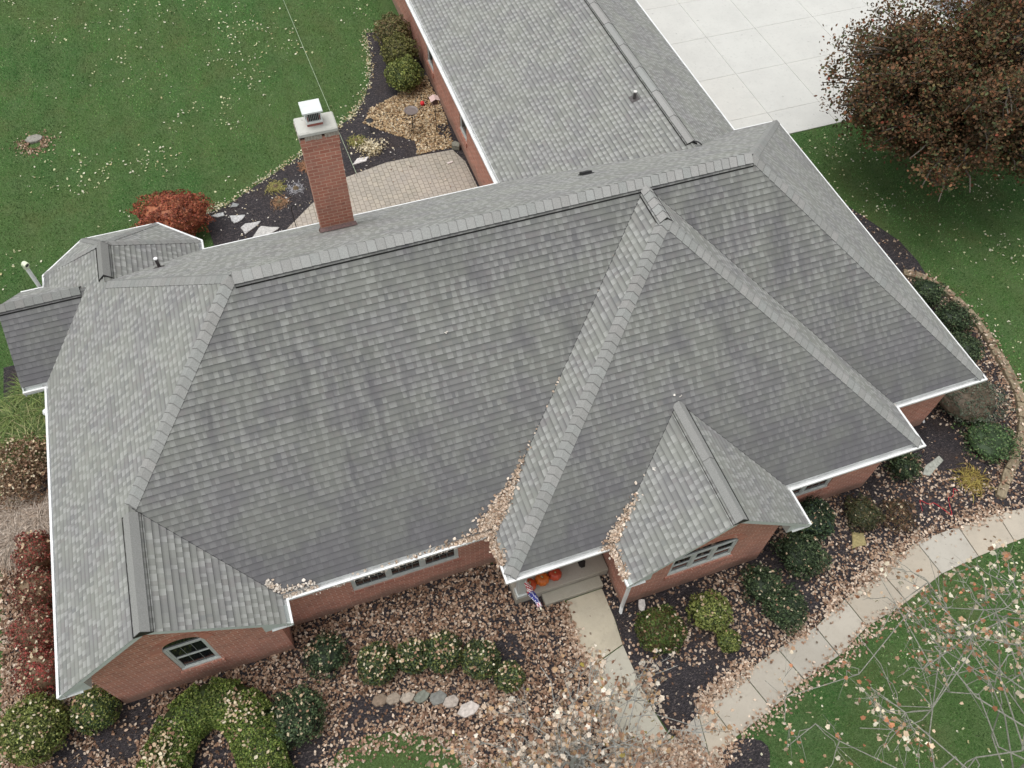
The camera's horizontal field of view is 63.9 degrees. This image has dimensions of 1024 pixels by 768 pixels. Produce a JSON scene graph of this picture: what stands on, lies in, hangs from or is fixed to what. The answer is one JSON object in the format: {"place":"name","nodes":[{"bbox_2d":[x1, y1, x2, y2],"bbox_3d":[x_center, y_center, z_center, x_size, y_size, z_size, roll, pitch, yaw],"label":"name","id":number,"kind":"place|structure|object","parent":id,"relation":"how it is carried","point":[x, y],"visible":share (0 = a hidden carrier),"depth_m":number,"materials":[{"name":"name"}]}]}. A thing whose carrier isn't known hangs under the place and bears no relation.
{"place":"outdoors","nodes":[
{"label":"outdoors","id":0,"kind":"place"},
{"bbox_2d":[286,150,476,229],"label":"patio","id":1,"kind":"structure","parent":0,"point":[380,189],"depth_m":28.99,"materials":[{"name":"beige stone"}]},
{"bbox_2d":[0,0,1023,767],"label":"lawn","id":2,"kind":"structure","parent":0,"point":[798,718],"depth_m":29.12,"materials":[{"name":"green plant"}]},
{"bbox_2d":[2,129,59,158],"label":"fallen leaves","id":3,"kind":"object","parent":2,"relation":"on","point":[41,144],"visible":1,"depth_m":29.67,"materials":[{"name":"brown plant"}]},
{"bbox_2d":[25,134,41,143],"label":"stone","id":4,"kind":"object","parent":2,"relation":"on","point":[35,138],"visible":1,"depth_m":29.80,"materials":[{"name":"stone"}]},
{"bbox_2d":[124,189,215,235],"bbox_3d":[-11.212,-5.486,26.736,2.961,1.686,2.253,-35,63,-22],"label":"japanese maple shrub","id":5,"kind":"object","parent":2,"relation":"on","point":[184,213],"visible":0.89,"depth_m":26.35,"materials":[{"name":"red plant"}]},
{"bbox_2d":[3,366,609,767],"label":"mulch bed","id":6,"kind":"object","parent":2,"relation":"on","point":[305,757],"visible":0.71,"depth_m":19.29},
{"bbox_2d":[0,391,44,447],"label":"ornamental grass","id":7,"kind":"object","parent":6,"relation":"on","point":[7,415],"depth_m":22.86,"materials":[{"name":"green plant"}]},
{"bbox_2d":[0,374,44,433],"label":"ornamental grass","id":8,"kind":"object","parent":6,"relation":"on","point":[19,389],"depth_m":23.23,"materials":[{"name":"green plant"}]},
{"bbox_2d":[0,481,45,547],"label":"pale grass","id":9,"kind":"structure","parent":6,"relation":"on","point":[4,513],"depth_m":21.33,"materials":[{"name":"beige plant"}]},
{"bbox_2d":[0,413,46,480],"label":"ornamental grass","id":10,"kind":"object","parent":6,"relation":"on","point":[39,435],"depth_m":22.51,"materials":[{"name":"green plant"}]},
{"bbox_2d":[0,431,46,496],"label":"brown perennial","id":11,"kind":"object","parent":6,"relation":"on","point":[3,451],"visible":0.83,"depth_m":21.80,"materials":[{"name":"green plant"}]},
{"bbox_2d":[0,454,47,511],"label":"brown perennial","id":12,"kind":"object","parent":6,"relation":"on","point":[25,493],"visible":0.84,"depth_m":21.41,"materials":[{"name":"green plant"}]},
{"bbox_2d":[0,509,49,580],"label":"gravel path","id":13,"kind":"structure","parent":6,"relation":"on","point":[7,550],"depth_m":20.88,"materials":[{"name":"beige gravel"}]},
{"bbox_2d":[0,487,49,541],"bbox_3d":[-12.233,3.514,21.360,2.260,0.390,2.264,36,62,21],"label":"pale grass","id":14,"kind":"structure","parent":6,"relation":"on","point":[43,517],"depth_m":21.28,"materials":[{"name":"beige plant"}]},
{"bbox_2d":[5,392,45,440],"bbox_3d":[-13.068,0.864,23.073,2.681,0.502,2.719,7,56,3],"label":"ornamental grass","id":15,"kind":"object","parent":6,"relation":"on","point":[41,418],"depth_m":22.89,"materials":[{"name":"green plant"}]},
{"bbox_2d":[0,457,54,767],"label":"fallen leaves","id":16,"kind":"object","parent":6,"relation":"on","point":[14,654],"visible":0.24,"depth_m":19.74,"materials":[{"name":"brown plant"}]},
{"bbox_2d":[9,438,47,481],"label":"brown perennial","id":17,"kind":"object","parent":6,"relation":"on","point":[37,456],"visible":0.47,"depth_m":21.80,"materials":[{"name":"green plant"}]},
{"bbox_2d":[3,604,54,656],"bbox_3d":[-11.040,5.802,19.193,1.279,1.466,1.217,26,59,15],"label":"red shrub","id":18,"kind":"object","parent":6,"relation":"on","point":[24,641],"visible":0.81,"depth_m":18.84,"materials":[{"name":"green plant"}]},
{"bbox_2d":[6,567,52,613],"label":"red shrub","id":19,"kind":"object","parent":6,"relation":"on","point":[37,599],"visible":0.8,"depth_m":19.42,"materials":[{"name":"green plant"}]},
{"bbox_2d":[10,529,50,572],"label":"red shrub","id":20,"kind":"object","parent":6,"relation":"on","point":[43,560],"visible":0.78,"depth_m":20.00,"materials":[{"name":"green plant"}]},
{"bbox_2d":[9,641,55,699],"bbox_3d":[-10.715,6.542,18.758,1.182,1.366,1.204,-15,58,-12],"label":"red shrub","id":21,"kind":"object","parent":6,"relation":"on","point":[44,683],"visible":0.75,"depth_m":18.38,"materials":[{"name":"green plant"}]},
{"bbox_2d":[0,691,73,767],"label":"round bush","id":22,"kind":"object","parent":6,"relation":"on","point":[53,736],"visible":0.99,"depth_m":17.73,"materials":[{"name":"green plant"}]},
{"bbox_2d":[67,685,122,735],"bbox_3d":[-9.401,7.320,18.500,1.095,0.977,1.074,-15,58,-12],"label":"round bush","id":23,"kind":"object","parent":6,"relation":"on","point":[104,706],"visible":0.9,"depth_m":18.26,"materials":[{"name":"green plant"}]},
{"bbox_2d":[135,676,294,767],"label":"horseshoe hedge","id":24,"kind":"object","parent":6,"relation":"on","point":[196,713],"visible":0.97,"depth_m":18.05,"materials":[{"name":"green plant"}]},
{"bbox_2d":[267,681,327,751],"bbox_3d":[-4.880,7.477,18.498,1.493,0.997,1.389,-15,58,-12],"label":"dark shrub","id":25,"kind":"object","parent":6,"relation":"on","point":[291,708],"visible":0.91,"depth_m":18.27,"materials":[{"name":"green plant"}]},
{"bbox_2d":[301,629,350,683],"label":"dark shrub","id":26,"kind":"object","parent":6,"relation":"on","point":[334,657],"visible":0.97,"depth_m":19.19,"materials":[{"name":"green plant"}]},
{"bbox_2d":[0,559,716,767],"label":"fallen leaves","id":27,"kind":"object","parent":6,"relation":"on","point":[411,630],"visible":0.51,"depth_m":19.42,"materials":[{"name":"brown plant"}]},
{"bbox_2d":[356,640,397,685],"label":"round bush","id":28,"kind":"object","parent":6,"relation":"on","point":[390,670],"visible":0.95,"depth_m":18.95,"materials":[{"name":"green plant"}]},
{"bbox_2d":[372,693,386,706],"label":"border stone","id":29,"kind":"object","parent":6,"relation":"on","point":[379,700],"visible":1,"depth_m":19.07,"materials":[{"name":"brown stone"}]},
{"bbox_2d":[386,692,400,705],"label":"border stone","id":30,"kind":"object","parent":6,"relation":"on","point":[393,698],"visible":1,"depth_m":19.10,"materials":[{"name":"beige stone"}]},
{"bbox_2d":[400,692,414,703],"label":"border stone","id":31,"kind":"object","parent":6,"relation":"on","point":[406,698],"visible":1,"depth_m":19.12,"materials":[{"name":"beige stone"}]},
{"bbox_2d":[395,637,428,675],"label":"round bush","id":32,"kind":"object","parent":6,"relation":"on","point":[411,665],"visible":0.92,"depth_m":19.09,"materials":[{"name":"green plant"}]},
{"bbox_2d":[413,690,429,703],"bbox_3d":[-2.110,7.319,19.192,0.280,0.120,0.332,25,59,15],"label":"border stone","id":33,"kind":"object","parent":6,"relation":"on","point":[422,696],"visible":1,"depth_m":19.14,"materials":[{"name":"grey stone"}]},
{"bbox_2d":[430,690,446,705],"bbox_3d":[-1.718,7.339,19.189,0.409,0.120,0.299,-15,58,-12],"label":"border stone","id":34,"kind":"object","parent":6,"relation":"on","point":[438,697],"visible":1,"depth_m":19.13,"materials":[{"name":"grey stone"}]},
{"bbox_2d":[423,629,462,674],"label":"round bush","id":35,"kind":"object","parent":6,"relation":"on","point":[434,664],"visible":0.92,"depth_m":19.12,"materials":[{"name":"green plant"}]},
{"bbox_2d":[443,695,458,708],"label":"border stone","id":36,"kind":"object","parent":6,"relation":"on","point":[451,701],"visible":1,"depth_m":19.09,"materials":[{"name":"beige stone"}]},
{"bbox_2d":[0,436,915,767],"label":"fallen leaves","id":37,"kind":"object","parent":6,"relation":"on","point":[234,704],"visible":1,"depth_m":18.78,"materials":[{"name":"plant"}]},
{"bbox_2d":[457,701,479,717],"bbox_3d":[-1.015,7.566,19.052,0.383,0.120,0.419,26,59,15],"label":"border stone","id":38,"kind":"object","parent":6,"relation":"on","point":[468,709],"visible":1,"depth_m":19.00,"materials":[{"name":"white stone"}]},
{"bbox_2d":[461,639,501,679],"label":"round bush","id":39,"kind":"object","parent":6,"relation":"on","point":[467,662],"visible":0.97,"depth_m":19.10,"materials":[{"name":"green plant"}]},
{"bbox_2d":[492,659,525,693],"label":"round bush","id":40,"kind":"object","parent":6,"relation":"on","point":[507,677],"visible":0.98,"depth_m":19.01,"materials":[{"name":"green plant"}]},
{"bbox_2d":[206,32,478,245],"bbox_3d":[-6.676,-8.488,29.878,9.400,0.001,13.400,-15,58,-12],"label":"mulch bed","id":41,"kind":"object","parent":2,"relation":"on","point":[258,206],"visible":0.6,"depth_m":29.50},
{"bbox_2d":[241,221,260,234],"bbox_3d":[-8.830,-5.336,27.653,0.378,0.048,0.744,34,61,20],"label":"flagstone","id":42,"kind":"object","parent":41,"relation":"on","point":[246,228],"visible":1,"depth_m":27.59,"materials":[{"name":"stone"}]},
{"bbox_2d":[253,226,278,236],"bbox_3d":[-8.289,-5.141,27.534,0.976,0.048,0.492,-15,58,-12],"label":"flagstone","id":43,"kind":"object","parent":41,"relation":"on","point":[262,230],"visible":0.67,"depth_m":27.51,"materials":[{"name":"stone"}]},
{"bbox_2d":[265,178,287,194],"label":"garden tuft","id":44,"kind":"object","parent":41,"relation":"on","point":[274,186],"visible":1,"depth_m":28.68,"materials":[{"name":"yellow plant"}]},
{"bbox_2d":[270,194,291,210],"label":"garden tuft","id":45,"kind":"object","parent":41,"relation":"on","point":[280,203],"visible":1,"depth_m":28.27,"materials":[{"name":"brown plant"}]},
{"bbox_2d":[206,29,376,215],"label":"fallen leaves","id":46,"kind":"object","parent":41,"relation":"on","point":[355,109],"visible":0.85,"depth_m":30.90,"materials":[{"name":"beige plant"}]},
{"bbox_2d":[286,180,305,196],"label":"garden tuft","id":47,"kind":"object","parent":41,"relation":"on","point":[296,188],"visible":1,"depth_m":28.69,"materials":[{"name":"grey plant"}]},
{"bbox_2d":[346,133,366,148],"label":"garden tuft","id":48,"kind":"object","parent":41,"relation":"on","point":[353,140],"visible":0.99,"depth_m":30.12,"materials":[{"name":"yellow plant"}]},
{"bbox_2d":[347,132,393,157],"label":"fallen leaves","id":49,"kind":"object","parent":41,"relation":"on","point":[366,147],"visible":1,"depth_m":29.84,"materials":[{"name":"beige plant"}]},
{"bbox_2d":[372,11,412,46],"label":"round bush","id":50,"kind":"object","parent":41,"relation":"on","point":[388,25],"visible":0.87,"depth_m":32.54,"materials":[{"name":"green plant"}]},
{"bbox_2d":[379,31,420,66],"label":"round bush","id":51,"kind":"object","parent":41,"relation":"on","point":[398,45],"visible":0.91,"depth_m":31.78,"materials":[{"name":"green plant"}]},
{"bbox_2d":[383,54,424,92],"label":"round bush","id":52,"kind":"object","parent":41,"relation":"on","point":[404,75],"visible":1,"depth_m":31.14,"materials":[{"name":"green plant"}]},
{"bbox_2d":[362,75,452,154],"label":"fallen leaves","id":53,"kind":"object","parent":41,"relation":"on","point":[388,105],"visible":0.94,"depth_m":30.92,"materials":[{"name":"beige plant"}]},
{"bbox_2d":[404,106,417,132],"bbox_3d":[-3.647,-9.578,30.056,0.520,1.080,0.520,-15,58,-12],"label":"birdbath","id":54,"kind":"object","parent":41,"relation":"on","point":[411,110],"visible":1,"depth_m":29.66,"materials":[{"name":"grey stone"}]},
{"bbox_2d":[306,703,496,767],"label":"fallen leaves","id":55,"kind":"object","parent":2,"relation":"on","point":[339,757],"visible":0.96,"depth_m":18.59,"materials":[{"name":"beige plant"}]},
{"bbox_2d":[0,0,987,703],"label":"brick house","id":56,"kind":"structure","parent":2,"relation":"on","point":[340,394],"depth_m":18.47,"materials":[{"name":"grey"}]},
{"bbox_2d":[162,637,226,675],"bbox_3d":[-7.024,5.906,18.003,0.972,2.010,0.123,-15,58,-12],"label":"window","id":57,"kind":"structure","parent":56,"relation":"in","point":[190,652],"depth_m":18.14,"materials":[{"name":"plastic"}]},
{"bbox_2d":[265,578,318,597],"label":"roof leaves","id":58,"kind":"object","parent":56,"relation":"on","point":[269,584],"visible":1,"depth_m":17.73,"materials":[{"name":"beige plant"}]},
{"bbox_2d":[351,548,460,595],"bbox_3d":[-2.534,4.274,19.418,2.712,1.550,0.123,-15,58,-12],"label":"window","id":59,"kind":"structure","parent":56,"relation":"in","point":[452,554],"depth_m":19.79,"materials":[{"name":"plastic"}]},
{"bbox_2d":[426,47,433,77],"bbox_3d":[-3.100,-12.530,31.036,0.123,1.600,0.892,-15,58,-12],"label":"window","id":60,"kind":"structure","parent":56,"relation":"in","point":[430,59],"depth_m":31.45,"materials":[{"name":"plastic"}]},
{"bbox_2d":[310,290,598,587],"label":"roof leaves","id":61,"kind":"object","parent":56,"relation":"on","point":[493,516],"visible":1,"depth_m":18.55,"materials":[{"name":"beige plant"}]},
{"bbox_2d":[458,115,466,147],"bbox_3d":[-1.712,-9.226,28.826,0.123,1.600,0.912,-15,58,-12],"label":"window","id":62,"kind":"structure","parent":56,"relation":"in","point":[462,125],"depth_m":29.24,"materials":[{"name":"plastic"}]},
{"bbox_2d":[524,580,541,609],"bbox_3d":[0.482,4.884,18.974,0.191,0.464,0.902,-15,58,-12],"label":"furled flag","id":63,"kind":"object","parent":56,"relation":"attached to","point":[531,593],"visible":1,"depth_m":18.90,"materials":[{"name":"multicoloured fabric"}]},
{"bbox_2d":[535,573,548,585],"bbox_3d":[0.750,4.831,20.390,0.356,0.350,0.370,10,56,6],"label":"pumpkin","id":64,"kind":"object","parent":56,"relation":"on","point":[542,579],"visible":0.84,"depth_m":20.30,"materials":[{"name":"orange plant"}]},
{"bbox_2d":[548,568,561,580],"bbox_3d":[1.073,4.728,20.478,0.350,0.333,0.337,24,58,14],"label":"pumpkin","id":65,"kind":"object","parent":56,"relation":"on","point":[554,574],"visible":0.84,"depth_m":20.40,"materials":[{"name":"red plant"}]},
{"bbox_2d":[598,474,644,581],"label":"roof leaves","id":66,"kind":"object","parent":56,"relation":"on","point":[616,533],"visible":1,"depth_m":18.46,"materials":[{"name":"brown plant"}]},
{"bbox_2d":[664,538,738,581],"bbox_3d":[4.573,4.107,19.608,1.832,1.520,0.123,-15,58,-12],"label":"window","id":67,"kind":"structure","parent":56,"relation":"in","point":[716,550],"depth_m":19.84,"materials":[{"name":"plastic"}]},
{"bbox_2d":[793,478,831,500],"bbox_3d":[7.527,2.590,20.967,1.692,1.500,0.123,-15,58,-12],"label":"window","id":68,"kind":"structure","parent":56,"relation":"in","point":[822,484],"depth_m":21.43,"materials":[{"name":"plastic"}]},
{"bbox_2d":[426,642,735,767],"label":"young oak tree","id":69,"kind":"object","parent":2,"relation":"on","point":[546,749],"visible":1,"depth_m":15.02,"materials":[{"name":"brown plant"}]},
{"bbox_2d":[567,589,668,757],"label":"front walk","id":70,"kind":"structure","parent":2,"relation":"on","point":[599,624],"depth_m":19.91,"materials":[{"name":"concrete"}]},
{"bbox_2d":[554,601,626,755],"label":"fallen leaves","id":71,"kind":"object","parent":70,"relation":"on","point":[574,632],"visible":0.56,"depth_m":19.85,"materials":[{"name":"brown plant"}]},
{"bbox_2d":[718,738,769,767],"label":"mulch ring","id":72,"kind":"object","parent":2,"relation":"on","point":[756,748],"visible":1,"depth_m":18.67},
{"bbox_2d":[600,206,1023,735],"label":"mulch bed","id":73,"kind":"object","parent":2,"relation":"on","point":[947,447],"visible":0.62,"depth_m":21.43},
{"bbox_2d":[634,603,687,654],"bbox_3d":[3.600,5.941,19.745,1.269,1.012,1.244,-15,58,-12],"label":"round bush","id":74,"kind":"object","parent":73,"relation":"on","point":[654,622],"visible":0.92,"depth_m":19.49,"materials":[{"name":"green plant"}]},
{"bbox_2d":[685,588,733,635],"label":"yellow bush","id":75,"kind":"object","parent":73,"relation":"on","point":[711,604],"visible":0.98,"depth_m":19.84,"materials":[{"name":"green plant"}]},
{"bbox_2d":[716,628,741,653],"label":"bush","id":76,"kind":"object","parent":73,"relation":"on","point":[728,641],"visible":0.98,"depth_m":19.74,"materials":[{"name":"green plant"}]},
{"bbox_2d":[738,562,785,608],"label":"dark shrub","id":77,"kind":"object","parent":73,"relation":"on","point":[753,585],"visible":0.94,"depth_m":20.32,"materials":[{"name":"green plant"}]},
{"bbox_2d":[761,582,808,635],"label":"dark shrub","id":78,"kind":"object","parent":73,"relation":"on","point":[785,616],"visible":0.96,"depth_m":19.97,"materials":[{"name":"green plant"}]},
{"bbox_2d":[770,531,832,581],"bbox_3d":[7.438,4.328,20.982,1.398,0.943,1.409,-15,58,-12],"label":"dark shrub","id":79,"kind":"object","parent":73,"relation":"on","point":[799,551],"visible":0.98,"depth_m":20.76,"materials":[{"name":"green plant"}]},
{"bbox_2d":[601,205,1023,730],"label":"fallen leaves","id":80,"kind":"object","parent":73,"relation":"on","point":[814,592],"visible":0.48,"depth_m":21.39,"materials":[{"name":"brown plant"}]},
{"bbox_2d":[795,495,836,543],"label":"dark shrub","id":81,"kind":"object","parent":73,"relation":"on","point":[812,506],"visible":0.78,"depth_m":21.02,"materials":[{"name":"green plant"}]},
{"bbox_2d":[852,532,866,548],"bbox_3d":[9.137,4.137,21.660,0.398,0.058,0.474,4,56,1],"label":"stepping stone","id":82,"kind":"object","parent":73,"relation":"on","point":[858,539],"visible":1,"depth_m":21.64,"materials":[{"name":"yellow stone"}]},
{"bbox_2d":[843,492,885,533],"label":"olive shrub","id":83,"kind":"object","parent":73,"relation":"on","point":[862,513],"visible":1,"depth_m":21.54,"materials":[{"name":"green plant"}]},
{"bbox_2d":[876,497,918,533],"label":"brown shrub","id":84,"kind":"object","parent":73,"relation":"on","point":[894,505],"visible":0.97,"depth_m":21.67,"materials":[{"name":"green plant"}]},
{"bbox_2d":[883,452,923,482],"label":"dark shrub","id":85,"kind":"object","parent":73,"relation":"on","point":[898,463],"visible":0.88,"depth_m":22.39,"materials":[{"name":"green plant"}]},
{"bbox_2d":[911,276,948,307],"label":"dark shrub","id":86,"kind":"object","parent":73,"relation":"on","point":[930,292],"visible":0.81,"depth_m":25.84,"materials":[{"name":"green plant"}]},
{"bbox_2d":[922,456,942,475],"bbox_3d":[11.752,2.299,22.975,0.876,0.058,0.259,-37,64,-23],"label":"stepping stone","id":87,"kind":"object","parent":73,"relation":"on","point":[932,466],"visible":0.95,"depth_m":22.94,"materials":[{"name":"grey stone"}]},
{"bbox_2d":[932,297,979,335],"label":"dark shrub","id":88,"kind":"object","parent":73,"relation":"on","point":[954,316],"visible":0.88,"depth_m":25.26,"materials":[{"name":"green plant"}]},
{"bbox_2d":[903,267,1023,503],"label":"fallen leaves","id":89,"kind":"object","parent":73,"relation":"on","point":[1000,374],"visible":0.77,"depth_m":24.67,"materials":[{"name":"brown plant"}]},
{"bbox_2d":[951,331,985,363],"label":"dark shrub","id":90,"kind":"object","parent":73,"relation":"on","point":[969,344],"visible":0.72,"depth_m":24.63,"materials":[{"name":"green plant"}]},
{"bbox_2d":[949,462,996,502],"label":"yellow tuft","id":91,"kind":"object","parent":73,"relation":"on","point":[971,480],"visible":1,"depth_m":22.70,"materials":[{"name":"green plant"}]},
{"bbox_2d":[937,381,1017,428],"bbox_3d":[13.166,0.340,23.774,2.336,1.055,2.573,-15,58,-12],"label":"grey shrub","id":92,"kind":"object","parent":73,"relation":"on","point":[977,401],"visible":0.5,"depth_m":23.39,"materials":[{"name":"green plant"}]},
{"bbox_2d":[951,416,1023,464],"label":"green shrub","id":93,"kind":"object","parent":73,"relation":"on","point":[992,441],"visible":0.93,"depth_m":22.96,"materials":[{"name":"green plant"}]},
{"bbox_2d":[995,482,1009,499],"bbox_3d":[13.463,2.938,22.550,0.259,0.138,0.497,28,60,17],"label":"edging stone","id":94,"kind":"object","parent":73,"relation":"on","point":[1001,493],"visible":1,"depth_m":22.48,"materials":[{"name":"beige stone"}]},
{"bbox_2d":[1000,468,1013,484],"bbox_3d":[13.744,2.591,22.793,0.280,0.138,0.485,29,60,17],"label":"edging stone","id":95,"kind":"object","parent":73,"relation":"on","point":[1006,472],"visible":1,"depth_m":22.75,"materials":[{"name":"beige stone"}]},
{"bbox_2d":[1000,365,1015,378],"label":"edging stone","id":96,"kind":"object","parent":73,"relation":"on","point":[1006,373],"visible":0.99,"depth_m":24.76,"materials":[{"name":"beige stone"}]},
{"bbox_2d":[1004,455,1019,471],"bbox_3d":[14.034,2.247,23.029,0.279,0.147,0.481,32,61,19],"label":"edging stone","id":97,"kind":"object","parent":73,"relation":"on","point":[1010,463],"visible":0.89,"depth_m":22.96,"materials":[{"name":"beige stone"}]},
{"bbox_2d":[732,541,1023,767],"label":"lawn leaves","id":98,"kind":"object","parent":2,"relation":"on","point":[761,754],"visible":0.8,"depth_m":19.35,"materials":[{"name":"beige plant"}]},
{"bbox_2d":[765,536,1023,767],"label":"oak tree","id":99,"kind":"object","parent":2,"relation":"on","point":[941,626],"visible":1,"depth_m":12.68,"materials":[{"name":"brown plant"}]},
{"bbox_2d":[801,124,1023,587],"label":"lawn leaves","id":100,"kind":"object","parent":2,"relation":"on","point":[1017,573],"visible":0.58,"depth_m":28.77,"materials":[{"name":"beige plant"}]},
{"bbox_2d":[814,0,1023,201],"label":"maple tree","id":101,"kind":"object","parent":2,"relation":"on","point":[933,87],"visible":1,"depth_m":25.11,"materials":[{"name":"brown plant"}]},
{"bbox_2d":[637,0,952,133],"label":"driveway","id":102,"kind":"structure","parent":0,"point":[750,62],"depth_m":33.93,"materials":[{"name":"concrete"}]},
{"bbox_2d":[644,509,1023,767],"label":"sidewalk","id":103,"kind":"structure","parent":0,"point":[849,621],"depth_m":20.39,"materials":[{"name":"concrete"}]},
{"bbox_2d":[595,720,713,767],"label":"fallen leaves","id":104,"kind":"object","parent":103,"relation":"on","point":[690,763],"visible":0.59,"depth_m":18.57,"materials":[{"name":"brown plant"}]},
{"bbox_2d":[708,588,913,767],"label":"fallen leaves","id":105,"kind":"object","parent":103,"relation":"on","point":[716,760],"visible":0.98,"depth_m":19.49,"materials":[{"name":"brown plant"}]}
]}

